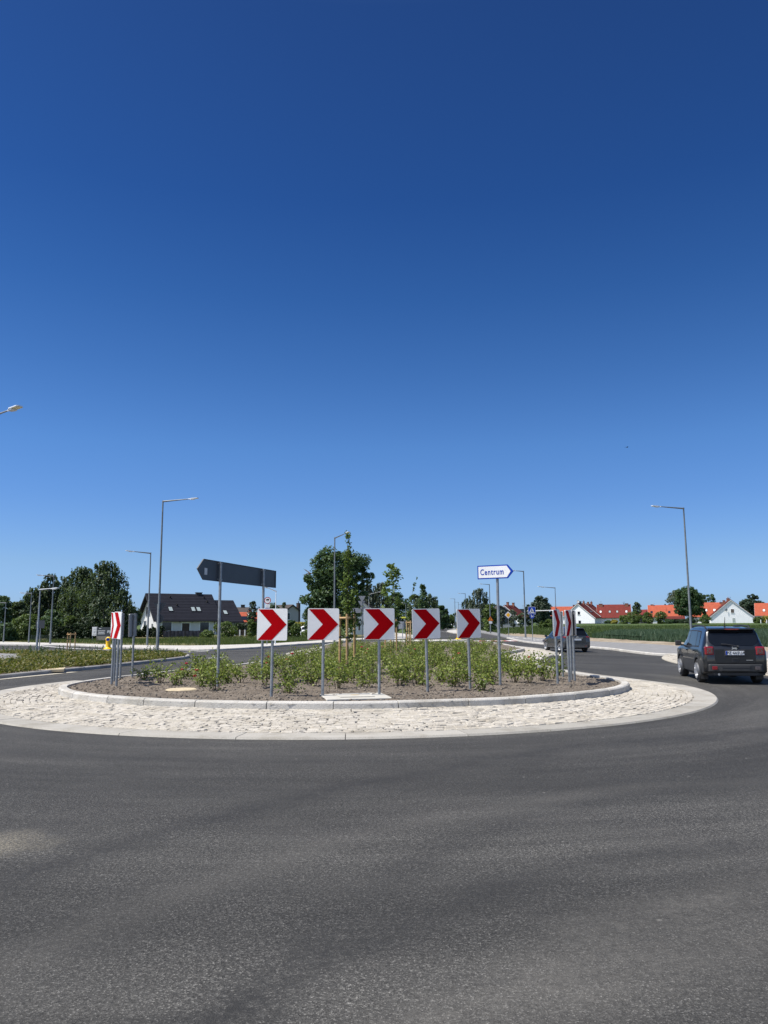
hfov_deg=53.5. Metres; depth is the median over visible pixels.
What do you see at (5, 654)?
path
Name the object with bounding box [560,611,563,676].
chevron sign
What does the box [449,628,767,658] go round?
footway
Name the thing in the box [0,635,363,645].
verge
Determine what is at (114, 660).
chevron sign
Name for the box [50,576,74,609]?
birch tree
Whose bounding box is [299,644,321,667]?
rose bush
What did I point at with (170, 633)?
garden screen
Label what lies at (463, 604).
birch tree
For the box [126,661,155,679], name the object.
rose bush
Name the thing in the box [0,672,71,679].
gutter setts
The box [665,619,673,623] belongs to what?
shrub
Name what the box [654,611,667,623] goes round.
shrub
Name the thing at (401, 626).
direction board
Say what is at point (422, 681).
rose bush
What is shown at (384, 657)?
rose bush
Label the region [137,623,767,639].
ground
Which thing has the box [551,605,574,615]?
house
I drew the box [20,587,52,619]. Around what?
birch tree
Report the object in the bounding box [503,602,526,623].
house
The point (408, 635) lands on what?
stake frame
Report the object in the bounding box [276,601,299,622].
house
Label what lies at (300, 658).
rose bush
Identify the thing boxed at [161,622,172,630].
window
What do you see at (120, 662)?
chevron sign
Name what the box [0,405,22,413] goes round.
street lamp
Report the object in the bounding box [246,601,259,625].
shrub
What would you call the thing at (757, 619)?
shrub
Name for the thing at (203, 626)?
window
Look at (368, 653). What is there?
rose bush
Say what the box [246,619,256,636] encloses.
shrub
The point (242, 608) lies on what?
house
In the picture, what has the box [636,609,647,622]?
house
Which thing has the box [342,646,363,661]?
rose bush
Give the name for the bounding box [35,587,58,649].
street lamp
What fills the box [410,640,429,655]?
rose bush
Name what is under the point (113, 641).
chevron sign
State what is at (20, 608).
broadleaf tree
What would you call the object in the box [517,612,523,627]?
broadleaf tree
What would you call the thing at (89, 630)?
thuja
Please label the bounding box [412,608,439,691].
chevron sign
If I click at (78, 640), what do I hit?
tall grass
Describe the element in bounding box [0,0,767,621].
sky
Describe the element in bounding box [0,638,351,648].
footway
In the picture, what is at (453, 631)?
splitter island
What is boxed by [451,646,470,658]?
rose bush
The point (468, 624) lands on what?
chevron sign
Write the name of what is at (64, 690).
kerb
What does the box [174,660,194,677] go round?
rose bush
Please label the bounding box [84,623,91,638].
thuja
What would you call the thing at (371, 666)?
rose bush
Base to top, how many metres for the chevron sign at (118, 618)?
2.062 m
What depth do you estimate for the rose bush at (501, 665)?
23.18 m
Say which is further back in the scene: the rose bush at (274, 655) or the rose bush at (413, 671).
the rose bush at (274, 655)
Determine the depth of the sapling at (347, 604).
23.30 m
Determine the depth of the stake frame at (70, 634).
48.90 m
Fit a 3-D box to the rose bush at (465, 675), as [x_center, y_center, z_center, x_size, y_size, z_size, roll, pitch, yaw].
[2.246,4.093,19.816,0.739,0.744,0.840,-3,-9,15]
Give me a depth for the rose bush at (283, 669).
18.89 m
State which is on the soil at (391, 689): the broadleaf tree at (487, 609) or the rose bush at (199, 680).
the rose bush at (199, 680)
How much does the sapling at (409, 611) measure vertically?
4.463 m
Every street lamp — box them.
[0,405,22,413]
[0,602,5,641]
[20,592,31,642]
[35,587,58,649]
[37,574,53,643]
[125,550,150,644]
[156,497,198,649]
[333,531,349,642]
[485,584,490,632]
[513,570,525,636]
[537,586,555,608]
[651,505,691,628]
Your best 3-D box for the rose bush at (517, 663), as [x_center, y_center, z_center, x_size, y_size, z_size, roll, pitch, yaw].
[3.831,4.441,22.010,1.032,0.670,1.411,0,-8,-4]
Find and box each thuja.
[49,624,54,637]
[53,626,60,639]
[59,626,64,639]
[63,623,68,639]
[66,624,72,639]
[68,627,76,638]
[77,625,83,638]
[79,625,84,639]
[82,624,87,638]
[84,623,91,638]
[87,624,93,638]
[141,625,145,636]
[152,627,155,636]
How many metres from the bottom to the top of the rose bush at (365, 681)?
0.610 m
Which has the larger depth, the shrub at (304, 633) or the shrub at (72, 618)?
the shrub at (304, 633)
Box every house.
[138,592,222,634]
[237,605,249,611]
[239,610,256,624]
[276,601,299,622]
[345,600,373,634]
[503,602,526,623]
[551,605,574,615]
[563,600,601,623]
[585,601,601,616]
[596,602,630,622]
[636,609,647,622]
[648,604,682,622]
[692,602,722,622]
[709,597,754,622]
[754,603,767,615]
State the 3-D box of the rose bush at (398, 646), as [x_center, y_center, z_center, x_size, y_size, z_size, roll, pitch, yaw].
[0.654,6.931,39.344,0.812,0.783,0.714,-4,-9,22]
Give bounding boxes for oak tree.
[299,545,374,632]
[672,585,706,624]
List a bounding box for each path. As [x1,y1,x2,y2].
[0,653,17,658]
[356,633,412,639]
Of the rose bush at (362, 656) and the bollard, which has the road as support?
the bollard
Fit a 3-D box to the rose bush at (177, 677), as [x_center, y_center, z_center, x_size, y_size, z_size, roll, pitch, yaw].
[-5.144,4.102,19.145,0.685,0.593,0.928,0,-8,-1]
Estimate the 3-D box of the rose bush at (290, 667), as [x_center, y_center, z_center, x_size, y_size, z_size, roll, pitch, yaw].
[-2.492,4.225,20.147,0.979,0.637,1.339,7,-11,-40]
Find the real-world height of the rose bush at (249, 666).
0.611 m
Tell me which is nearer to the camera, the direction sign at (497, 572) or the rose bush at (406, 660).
the direction sign at (497, 572)
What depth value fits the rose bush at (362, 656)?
27.78 m
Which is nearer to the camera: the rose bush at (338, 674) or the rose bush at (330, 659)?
the rose bush at (338, 674)
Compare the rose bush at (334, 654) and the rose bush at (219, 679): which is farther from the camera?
the rose bush at (334, 654)
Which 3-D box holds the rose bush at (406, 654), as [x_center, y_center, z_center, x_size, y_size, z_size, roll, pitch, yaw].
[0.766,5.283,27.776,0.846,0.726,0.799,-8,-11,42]
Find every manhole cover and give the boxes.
[36,667,65,671]
[166,688,196,691]
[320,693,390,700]
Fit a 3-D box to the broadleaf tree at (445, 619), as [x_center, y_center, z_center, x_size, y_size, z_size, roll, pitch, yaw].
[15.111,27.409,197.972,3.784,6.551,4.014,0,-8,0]
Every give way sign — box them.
[154,603,165,639]
[351,596,364,639]
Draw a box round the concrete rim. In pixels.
[0,646,717,739]
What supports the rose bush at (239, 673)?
on the soil at (391, 689)
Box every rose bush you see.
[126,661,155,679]
[144,657,175,682]
[162,664,190,684]
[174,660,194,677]
[183,653,222,674]
[188,650,208,673]
[189,658,230,683]
[190,666,213,686]
[195,664,237,690]
[207,647,228,670]
[211,659,233,677]
[213,659,234,673]
[213,665,235,683]
[224,661,255,682]
[238,661,274,679]
[247,654,260,670]
[248,663,275,683]
[257,649,286,663]
[257,652,286,676]
[257,653,270,667]
[262,670,314,693]
[273,660,308,680]
[275,661,296,682]
[277,656,289,668]
[281,650,300,666]
[287,645,306,664]
[287,654,307,667]
[291,659,320,683]
[293,661,330,685]
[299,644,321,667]
[302,656,332,671]
[307,655,333,677]
[313,652,345,666]
[315,654,337,679]
[325,660,356,688]
[326,648,341,660]
[326,661,364,682]
[327,640,336,652]
[331,647,350,667]
[335,654,382,677]
[341,651,357,665]
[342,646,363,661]
[348,659,387,678]
[350,645,368,660]
[352,665,377,686]
[356,665,389,682]
[357,657,377,675]
[360,648,375,656]
[363,656,377,665]
[366,647,377,656]
[368,643,377,655]
[375,652,396,663]
[376,656,394,667]
[380,641,394,656]
[381,660,411,685]
[382,647,402,655]
[383,652,407,664]
[384,652,406,670]
[389,639,404,651]
[391,657,414,675]
[392,647,417,664]
[394,645,416,657]
[395,653,415,668]
[398,656,435,684]
[399,638,410,651]
[400,664,414,682]
[404,665,440,685]
[409,649,428,663]
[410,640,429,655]
[415,653,433,670]
[418,644,435,661]
[422,642,447,666]
[423,661,450,682]
[424,663,446,679]
[428,651,449,667]
[433,651,479,669]
[438,651,457,663]
[438,658,466,686]
[442,662,464,682]
[446,650,472,666]
[448,642,464,654]
[449,641,462,655]
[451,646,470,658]
[457,648,479,664]
[458,656,478,680]
[462,667,493,690]
[465,661,495,682]
[470,655,487,666]
[472,643,490,654]
[475,654,496,670]
[477,653,496,663]
[477,659,504,684]
[483,646,497,661]
[489,645,514,668]
[490,655,515,672]
[495,647,521,659]
[501,646,516,660]
[501,655,537,675]
[501,660,527,682]
[508,650,552,671]
[513,660,541,682]
[517,654,536,665]
[529,653,558,680]
[540,652,572,675]
[544,661,564,678]
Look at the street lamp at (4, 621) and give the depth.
73.91 m
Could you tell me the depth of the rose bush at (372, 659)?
26.57 m
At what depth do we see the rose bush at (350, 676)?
19.39 m
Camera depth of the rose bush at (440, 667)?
20.20 m
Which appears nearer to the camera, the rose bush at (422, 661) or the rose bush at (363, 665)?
the rose bush at (363, 665)
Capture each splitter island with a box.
[387,639,466,640]
[447,630,456,633]
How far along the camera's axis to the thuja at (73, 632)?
80.81 m
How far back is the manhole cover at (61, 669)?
26.96 m
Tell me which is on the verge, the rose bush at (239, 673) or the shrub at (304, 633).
the shrub at (304, 633)
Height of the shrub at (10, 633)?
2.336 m
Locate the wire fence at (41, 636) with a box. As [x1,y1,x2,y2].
[31,635,51,639]
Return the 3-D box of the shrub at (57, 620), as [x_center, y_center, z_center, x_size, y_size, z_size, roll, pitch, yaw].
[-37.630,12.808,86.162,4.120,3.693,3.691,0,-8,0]
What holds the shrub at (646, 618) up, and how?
on the ground at (639, 624)
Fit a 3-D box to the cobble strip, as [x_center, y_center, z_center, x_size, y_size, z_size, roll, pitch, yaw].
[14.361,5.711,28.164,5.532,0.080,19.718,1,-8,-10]
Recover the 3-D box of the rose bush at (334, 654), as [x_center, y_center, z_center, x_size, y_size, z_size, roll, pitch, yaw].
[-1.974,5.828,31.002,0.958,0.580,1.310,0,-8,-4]
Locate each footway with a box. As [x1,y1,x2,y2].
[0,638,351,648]
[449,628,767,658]
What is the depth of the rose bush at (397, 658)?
26.82 m
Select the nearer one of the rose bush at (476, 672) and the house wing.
the rose bush at (476, 672)
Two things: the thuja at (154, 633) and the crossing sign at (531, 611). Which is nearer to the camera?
the crossing sign at (531, 611)
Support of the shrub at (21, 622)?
on the verge
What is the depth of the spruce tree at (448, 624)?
227.26 m
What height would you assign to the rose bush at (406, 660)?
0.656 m
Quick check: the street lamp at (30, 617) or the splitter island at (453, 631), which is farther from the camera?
the splitter island at (453, 631)
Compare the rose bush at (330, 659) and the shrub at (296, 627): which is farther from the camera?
the shrub at (296, 627)
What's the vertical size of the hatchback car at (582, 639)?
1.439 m
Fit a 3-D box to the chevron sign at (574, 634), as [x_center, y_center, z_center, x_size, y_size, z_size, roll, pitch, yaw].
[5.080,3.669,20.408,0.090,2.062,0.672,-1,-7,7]
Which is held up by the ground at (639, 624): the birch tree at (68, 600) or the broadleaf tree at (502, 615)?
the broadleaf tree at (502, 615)
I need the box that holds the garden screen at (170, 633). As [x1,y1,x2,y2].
[163,630,202,637]
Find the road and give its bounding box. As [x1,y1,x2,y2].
[0,628,767,1023]
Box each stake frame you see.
[66,632,76,649]
[339,614,355,674]
[385,620,396,653]
[405,621,411,643]
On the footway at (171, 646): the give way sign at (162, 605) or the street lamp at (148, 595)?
the street lamp at (148, 595)
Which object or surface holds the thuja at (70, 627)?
on the verge
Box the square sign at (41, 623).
[36,620,44,649]
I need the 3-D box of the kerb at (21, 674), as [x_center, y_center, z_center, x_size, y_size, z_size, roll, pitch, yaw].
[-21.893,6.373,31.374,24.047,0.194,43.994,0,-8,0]
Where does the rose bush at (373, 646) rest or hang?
on the soil at (391, 689)
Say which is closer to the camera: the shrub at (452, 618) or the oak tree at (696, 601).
the oak tree at (696, 601)
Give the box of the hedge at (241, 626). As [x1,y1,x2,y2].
[235,623,252,632]
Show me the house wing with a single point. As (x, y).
(230, 612)
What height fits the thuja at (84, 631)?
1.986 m
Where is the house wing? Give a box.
[214,600,243,632]
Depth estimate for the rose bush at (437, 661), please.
25.18 m
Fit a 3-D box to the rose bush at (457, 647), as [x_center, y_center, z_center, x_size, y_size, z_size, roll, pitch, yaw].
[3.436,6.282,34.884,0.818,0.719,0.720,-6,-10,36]
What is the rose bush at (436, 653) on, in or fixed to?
on the soil at (391, 689)
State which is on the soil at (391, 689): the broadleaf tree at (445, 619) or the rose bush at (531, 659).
the rose bush at (531, 659)
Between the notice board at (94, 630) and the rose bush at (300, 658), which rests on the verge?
the notice board at (94, 630)
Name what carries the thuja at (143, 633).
on the verge
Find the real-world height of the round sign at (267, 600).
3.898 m
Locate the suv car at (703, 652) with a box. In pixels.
[675,618,766,682]
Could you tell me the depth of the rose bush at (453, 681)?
17.97 m
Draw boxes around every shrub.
[0,622,18,640]
[11,614,46,640]
[41,609,65,638]
[62,615,77,633]
[74,616,106,637]
[159,625,165,636]
[199,630,213,637]
[213,621,237,637]
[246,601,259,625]
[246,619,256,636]
[270,603,279,608]
[287,620,295,636]
[290,623,301,636]
[300,629,307,636]
[448,614,454,628]
[485,621,493,631]
[539,621,546,627]
[546,619,552,627]
[618,615,629,623]
[627,611,641,623]
[640,612,654,623]
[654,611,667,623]
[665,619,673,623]
[677,618,697,623]
[698,614,712,623]
[753,616,764,622]
[762,615,767,622]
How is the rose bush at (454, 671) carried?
on the soil at (391, 689)
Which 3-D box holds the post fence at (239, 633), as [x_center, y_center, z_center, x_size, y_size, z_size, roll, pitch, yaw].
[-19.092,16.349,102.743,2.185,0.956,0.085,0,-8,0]
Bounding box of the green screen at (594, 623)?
[576,623,617,623]
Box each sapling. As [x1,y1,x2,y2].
[337,530,362,654]
[380,563,404,651]
[404,577,417,644]
[417,584,428,640]
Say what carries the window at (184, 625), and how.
in the house at (197, 611)
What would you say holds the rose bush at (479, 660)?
on the soil at (391, 689)
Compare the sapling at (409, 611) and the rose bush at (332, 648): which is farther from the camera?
the sapling at (409, 611)
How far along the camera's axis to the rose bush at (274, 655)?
29.41 m
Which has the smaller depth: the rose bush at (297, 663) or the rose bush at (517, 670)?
the rose bush at (517, 670)
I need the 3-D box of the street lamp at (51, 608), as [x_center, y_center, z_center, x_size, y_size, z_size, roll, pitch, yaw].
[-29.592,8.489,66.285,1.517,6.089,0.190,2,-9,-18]
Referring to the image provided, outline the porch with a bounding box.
[493,605,510,623]
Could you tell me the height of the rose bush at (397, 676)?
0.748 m
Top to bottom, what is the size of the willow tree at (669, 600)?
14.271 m
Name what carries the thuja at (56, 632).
on the verge
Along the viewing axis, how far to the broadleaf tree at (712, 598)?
332.34 m
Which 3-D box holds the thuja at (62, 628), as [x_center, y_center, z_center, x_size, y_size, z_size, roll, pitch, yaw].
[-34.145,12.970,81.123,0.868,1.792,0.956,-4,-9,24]
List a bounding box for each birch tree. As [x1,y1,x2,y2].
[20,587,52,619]
[34,573,62,637]
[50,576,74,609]
[56,566,96,622]
[72,560,134,638]
[104,587,137,638]
[361,583,378,607]
[374,582,389,607]
[461,598,470,608]
[467,588,496,629]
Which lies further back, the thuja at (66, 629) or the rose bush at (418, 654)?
the thuja at (66, 629)
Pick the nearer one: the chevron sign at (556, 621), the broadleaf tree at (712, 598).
the chevron sign at (556, 621)
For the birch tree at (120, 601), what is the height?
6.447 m
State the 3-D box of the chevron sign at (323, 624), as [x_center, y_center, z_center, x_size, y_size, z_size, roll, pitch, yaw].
[-1.297,3.091,16.223,0.672,2.062,0.090,0,-8,2]
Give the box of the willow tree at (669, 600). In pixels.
[665,590,676,604]
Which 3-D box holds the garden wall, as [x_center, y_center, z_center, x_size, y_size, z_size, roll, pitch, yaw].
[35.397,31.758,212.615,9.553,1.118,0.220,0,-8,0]
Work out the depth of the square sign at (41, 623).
48.69 m
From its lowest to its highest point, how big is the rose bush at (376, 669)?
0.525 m
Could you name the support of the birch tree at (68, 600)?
on the verge
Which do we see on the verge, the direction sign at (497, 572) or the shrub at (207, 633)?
the shrub at (207, 633)
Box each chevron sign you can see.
[110,612,114,683]
[113,612,122,685]
[113,639,116,681]
[119,613,123,677]
[128,614,136,676]
[257,609,287,696]
[307,608,338,695]
[364,608,394,693]
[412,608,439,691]
[456,609,480,688]
[552,609,560,683]
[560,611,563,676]
[564,610,571,681]
[569,610,572,679]
[572,610,576,680]
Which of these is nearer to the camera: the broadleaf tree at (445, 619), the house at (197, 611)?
the house at (197, 611)
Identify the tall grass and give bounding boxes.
[17,636,238,643]
[481,624,767,637]
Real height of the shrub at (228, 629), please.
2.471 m
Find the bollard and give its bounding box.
[104,637,111,648]
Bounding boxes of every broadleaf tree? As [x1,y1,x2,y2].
[0,595,15,631]
[7,601,32,623]
[61,586,95,620]
[128,606,142,625]
[387,592,409,632]
[404,594,426,630]
[427,593,441,629]
[438,605,448,629]
[482,605,496,629]
[500,610,505,628]
[507,609,517,627]
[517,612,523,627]
[632,602,641,615]
[706,594,715,601]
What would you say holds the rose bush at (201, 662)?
on the soil at (391, 689)
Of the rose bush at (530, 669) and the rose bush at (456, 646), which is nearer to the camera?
the rose bush at (530, 669)
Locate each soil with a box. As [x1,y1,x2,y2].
[0,650,185,674]
[68,642,629,704]
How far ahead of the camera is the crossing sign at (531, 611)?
68.27 m
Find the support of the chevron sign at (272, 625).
on the soil at (391, 689)
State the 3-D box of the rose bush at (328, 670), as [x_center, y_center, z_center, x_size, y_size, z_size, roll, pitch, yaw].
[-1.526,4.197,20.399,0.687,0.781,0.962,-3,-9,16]
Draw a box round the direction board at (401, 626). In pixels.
[398,621,404,637]
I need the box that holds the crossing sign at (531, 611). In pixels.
[528,607,535,640]
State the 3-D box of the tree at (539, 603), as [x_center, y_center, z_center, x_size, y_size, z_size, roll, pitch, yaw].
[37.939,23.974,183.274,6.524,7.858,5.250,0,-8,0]
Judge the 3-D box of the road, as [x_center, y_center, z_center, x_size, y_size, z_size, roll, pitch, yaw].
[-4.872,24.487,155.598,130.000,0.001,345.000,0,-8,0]
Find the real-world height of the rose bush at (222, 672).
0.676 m
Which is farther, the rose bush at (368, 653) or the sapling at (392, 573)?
the sapling at (392, 573)
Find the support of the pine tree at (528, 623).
on the ground at (639, 624)
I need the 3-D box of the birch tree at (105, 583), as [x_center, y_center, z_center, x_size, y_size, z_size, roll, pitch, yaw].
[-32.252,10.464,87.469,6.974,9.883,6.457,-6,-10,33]
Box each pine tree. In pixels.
[523,604,531,626]
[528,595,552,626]
[739,594,758,615]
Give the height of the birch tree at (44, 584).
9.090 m
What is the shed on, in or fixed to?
on the ground at (639, 624)
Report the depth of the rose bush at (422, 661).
23.85 m
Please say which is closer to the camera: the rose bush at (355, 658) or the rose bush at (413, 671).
the rose bush at (413, 671)
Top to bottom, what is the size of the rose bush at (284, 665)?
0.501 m
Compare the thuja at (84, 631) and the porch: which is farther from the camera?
the porch
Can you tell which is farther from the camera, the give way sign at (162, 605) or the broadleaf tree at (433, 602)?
the broadleaf tree at (433, 602)
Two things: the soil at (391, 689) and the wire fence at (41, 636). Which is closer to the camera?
the soil at (391, 689)
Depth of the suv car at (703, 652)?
20.93 m
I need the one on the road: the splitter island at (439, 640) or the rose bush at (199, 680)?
the splitter island at (439, 640)
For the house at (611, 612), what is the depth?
287.42 m
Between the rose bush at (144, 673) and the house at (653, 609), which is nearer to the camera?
the rose bush at (144, 673)
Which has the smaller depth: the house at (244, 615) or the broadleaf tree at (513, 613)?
the house at (244, 615)
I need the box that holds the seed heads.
[2,644,177,662]
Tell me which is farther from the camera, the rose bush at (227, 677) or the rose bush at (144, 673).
the rose bush at (144, 673)
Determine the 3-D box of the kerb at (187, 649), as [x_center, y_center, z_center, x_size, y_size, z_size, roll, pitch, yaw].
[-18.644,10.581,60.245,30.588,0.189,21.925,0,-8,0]
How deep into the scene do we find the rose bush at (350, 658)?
24.16 m
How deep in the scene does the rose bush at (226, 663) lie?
23.10 m
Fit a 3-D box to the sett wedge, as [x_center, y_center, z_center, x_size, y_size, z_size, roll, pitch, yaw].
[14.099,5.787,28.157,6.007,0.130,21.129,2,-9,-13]
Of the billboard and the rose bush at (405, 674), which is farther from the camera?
the billboard
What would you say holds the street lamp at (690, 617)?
on the footway at (654, 648)
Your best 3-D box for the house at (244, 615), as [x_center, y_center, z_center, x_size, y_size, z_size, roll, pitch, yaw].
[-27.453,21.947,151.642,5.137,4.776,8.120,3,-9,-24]
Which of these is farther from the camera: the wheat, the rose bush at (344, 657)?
the wheat
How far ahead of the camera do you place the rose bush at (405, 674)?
19.45 m
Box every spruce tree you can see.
[446,608,451,628]
[480,597,488,628]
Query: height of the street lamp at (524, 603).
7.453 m
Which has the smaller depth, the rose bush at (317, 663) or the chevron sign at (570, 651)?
the chevron sign at (570, 651)
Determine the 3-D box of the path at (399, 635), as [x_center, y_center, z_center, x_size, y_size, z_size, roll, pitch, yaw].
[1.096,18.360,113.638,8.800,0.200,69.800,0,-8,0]
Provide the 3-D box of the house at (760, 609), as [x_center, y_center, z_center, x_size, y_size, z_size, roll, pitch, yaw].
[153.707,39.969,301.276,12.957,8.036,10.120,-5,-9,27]
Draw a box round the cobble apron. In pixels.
[0,646,692,733]
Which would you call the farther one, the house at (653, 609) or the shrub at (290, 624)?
the house at (653, 609)
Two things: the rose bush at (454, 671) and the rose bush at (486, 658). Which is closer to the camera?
the rose bush at (454, 671)
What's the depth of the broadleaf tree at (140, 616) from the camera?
118.81 m
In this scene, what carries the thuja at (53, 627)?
on the verge
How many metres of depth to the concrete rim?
12.11 m
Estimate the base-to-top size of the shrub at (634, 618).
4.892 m
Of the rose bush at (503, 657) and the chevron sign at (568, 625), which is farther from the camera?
the rose bush at (503, 657)
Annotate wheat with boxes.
[591,628,767,646]
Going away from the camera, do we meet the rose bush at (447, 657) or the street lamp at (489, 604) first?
the rose bush at (447, 657)
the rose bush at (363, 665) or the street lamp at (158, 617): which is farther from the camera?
the street lamp at (158, 617)
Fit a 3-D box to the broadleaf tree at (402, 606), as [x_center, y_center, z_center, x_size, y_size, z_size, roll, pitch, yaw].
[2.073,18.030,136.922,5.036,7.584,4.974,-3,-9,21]
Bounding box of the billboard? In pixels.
[96,627,111,640]
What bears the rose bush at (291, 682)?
on the soil at (391, 689)
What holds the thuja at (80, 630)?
on the verge
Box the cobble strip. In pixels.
[667,655,767,673]
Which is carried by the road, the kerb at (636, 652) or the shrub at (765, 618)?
the kerb at (636, 652)
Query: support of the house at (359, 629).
on the ground at (639, 624)
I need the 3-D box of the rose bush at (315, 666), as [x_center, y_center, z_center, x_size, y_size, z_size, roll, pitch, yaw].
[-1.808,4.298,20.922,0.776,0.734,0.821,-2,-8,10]
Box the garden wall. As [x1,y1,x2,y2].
[495,624,527,627]
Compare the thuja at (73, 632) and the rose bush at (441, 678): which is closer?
the rose bush at (441, 678)
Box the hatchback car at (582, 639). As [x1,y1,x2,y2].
[542,627,589,651]
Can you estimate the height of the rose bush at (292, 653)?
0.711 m
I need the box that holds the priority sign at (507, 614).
[505,612,510,635]
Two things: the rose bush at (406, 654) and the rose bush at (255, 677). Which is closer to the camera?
the rose bush at (255, 677)
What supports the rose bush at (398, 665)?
on the soil at (391, 689)
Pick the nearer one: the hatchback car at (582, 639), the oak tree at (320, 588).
the hatchback car at (582, 639)
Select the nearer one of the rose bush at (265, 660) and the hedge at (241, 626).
the rose bush at (265, 660)
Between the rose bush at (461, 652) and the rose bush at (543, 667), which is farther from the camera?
the rose bush at (461, 652)
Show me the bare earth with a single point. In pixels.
(618, 640)
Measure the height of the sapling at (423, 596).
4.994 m
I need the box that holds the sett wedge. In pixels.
[662,655,767,675]
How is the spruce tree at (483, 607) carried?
on the ground at (639, 624)
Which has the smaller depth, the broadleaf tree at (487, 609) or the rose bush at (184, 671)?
the rose bush at (184, 671)
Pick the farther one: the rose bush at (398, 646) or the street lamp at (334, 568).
the street lamp at (334, 568)
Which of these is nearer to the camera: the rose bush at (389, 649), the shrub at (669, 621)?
the rose bush at (389, 649)
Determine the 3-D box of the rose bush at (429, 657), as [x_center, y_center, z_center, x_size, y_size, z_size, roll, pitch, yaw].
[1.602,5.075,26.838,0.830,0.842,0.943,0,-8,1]
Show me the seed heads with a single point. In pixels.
(41, 648)
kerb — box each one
[0,641,336,650]
[0,650,189,678]
[58,641,629,710]
[507,637,767,660]
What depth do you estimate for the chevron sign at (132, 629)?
22.74 m
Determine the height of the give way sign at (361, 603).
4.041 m
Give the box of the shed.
[666,616,684,618]
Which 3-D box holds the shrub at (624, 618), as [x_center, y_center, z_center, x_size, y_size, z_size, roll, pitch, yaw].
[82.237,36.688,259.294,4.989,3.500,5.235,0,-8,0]
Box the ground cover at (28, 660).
[0,647,186,673]
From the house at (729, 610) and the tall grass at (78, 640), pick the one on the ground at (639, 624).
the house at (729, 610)
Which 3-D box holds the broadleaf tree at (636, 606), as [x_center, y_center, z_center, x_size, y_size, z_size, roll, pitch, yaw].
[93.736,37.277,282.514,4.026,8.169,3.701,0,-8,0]
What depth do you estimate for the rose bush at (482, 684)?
17.16 m
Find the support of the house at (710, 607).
on the ground at (639, 624)
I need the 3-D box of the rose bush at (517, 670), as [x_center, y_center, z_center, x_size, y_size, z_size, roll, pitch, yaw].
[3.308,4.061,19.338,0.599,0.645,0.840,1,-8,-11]
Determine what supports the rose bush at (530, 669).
on the soil at (391, 689)
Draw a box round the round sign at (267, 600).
[264,597,270,608]
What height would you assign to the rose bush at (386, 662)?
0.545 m
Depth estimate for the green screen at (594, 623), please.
265.11 m
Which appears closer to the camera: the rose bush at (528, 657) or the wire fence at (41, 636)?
the rose bush at (528, 657)
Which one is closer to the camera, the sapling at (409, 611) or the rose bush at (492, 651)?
the rose bush at (492, 651)
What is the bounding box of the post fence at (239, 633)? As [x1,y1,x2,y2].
[234,630,246,635]
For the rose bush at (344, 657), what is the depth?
25.53 m
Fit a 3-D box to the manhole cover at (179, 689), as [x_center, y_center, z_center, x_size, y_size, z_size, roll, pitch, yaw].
[-4.724,4.169,17.763,0.720,0.100,0.713,0,-8,0]
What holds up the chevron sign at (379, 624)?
on the soil at (391, 689)
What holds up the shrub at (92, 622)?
on the verge
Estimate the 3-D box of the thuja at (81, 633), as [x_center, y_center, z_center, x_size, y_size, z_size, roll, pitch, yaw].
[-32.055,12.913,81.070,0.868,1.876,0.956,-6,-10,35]
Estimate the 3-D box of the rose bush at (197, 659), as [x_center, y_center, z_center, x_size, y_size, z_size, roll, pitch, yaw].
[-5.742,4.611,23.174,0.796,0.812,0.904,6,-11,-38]
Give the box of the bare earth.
[505,633,767,651]
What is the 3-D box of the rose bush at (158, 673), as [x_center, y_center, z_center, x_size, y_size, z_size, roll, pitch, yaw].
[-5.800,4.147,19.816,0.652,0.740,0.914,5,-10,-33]
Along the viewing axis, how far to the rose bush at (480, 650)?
36.66 m
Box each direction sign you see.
[197,559,275,686]
[477,564,512,684]
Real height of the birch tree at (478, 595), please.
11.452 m
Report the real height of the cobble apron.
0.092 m
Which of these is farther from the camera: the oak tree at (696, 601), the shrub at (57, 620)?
the oak tree at (696, 601)
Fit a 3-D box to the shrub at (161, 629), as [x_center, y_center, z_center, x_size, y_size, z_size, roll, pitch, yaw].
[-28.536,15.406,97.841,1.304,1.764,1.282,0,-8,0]
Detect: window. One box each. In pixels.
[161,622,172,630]
[181,622,190,630]
[199,622,209,630]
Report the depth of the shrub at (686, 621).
258.06 m
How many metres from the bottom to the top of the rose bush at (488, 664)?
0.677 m
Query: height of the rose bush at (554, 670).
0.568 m
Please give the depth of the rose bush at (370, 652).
31.79 m
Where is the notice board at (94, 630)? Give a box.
[92,627,96,638]
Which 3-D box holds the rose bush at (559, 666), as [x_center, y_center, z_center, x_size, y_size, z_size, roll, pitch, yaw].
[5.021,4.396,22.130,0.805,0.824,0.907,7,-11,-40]
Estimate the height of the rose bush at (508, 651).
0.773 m
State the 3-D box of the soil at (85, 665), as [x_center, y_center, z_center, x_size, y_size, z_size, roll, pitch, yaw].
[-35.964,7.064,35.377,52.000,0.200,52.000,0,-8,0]
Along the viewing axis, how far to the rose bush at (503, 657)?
24.06 m
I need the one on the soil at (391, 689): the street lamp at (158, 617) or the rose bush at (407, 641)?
the rose bush at (407, 641)
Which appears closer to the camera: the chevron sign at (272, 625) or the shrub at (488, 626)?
the chevron sign at (272, 625)

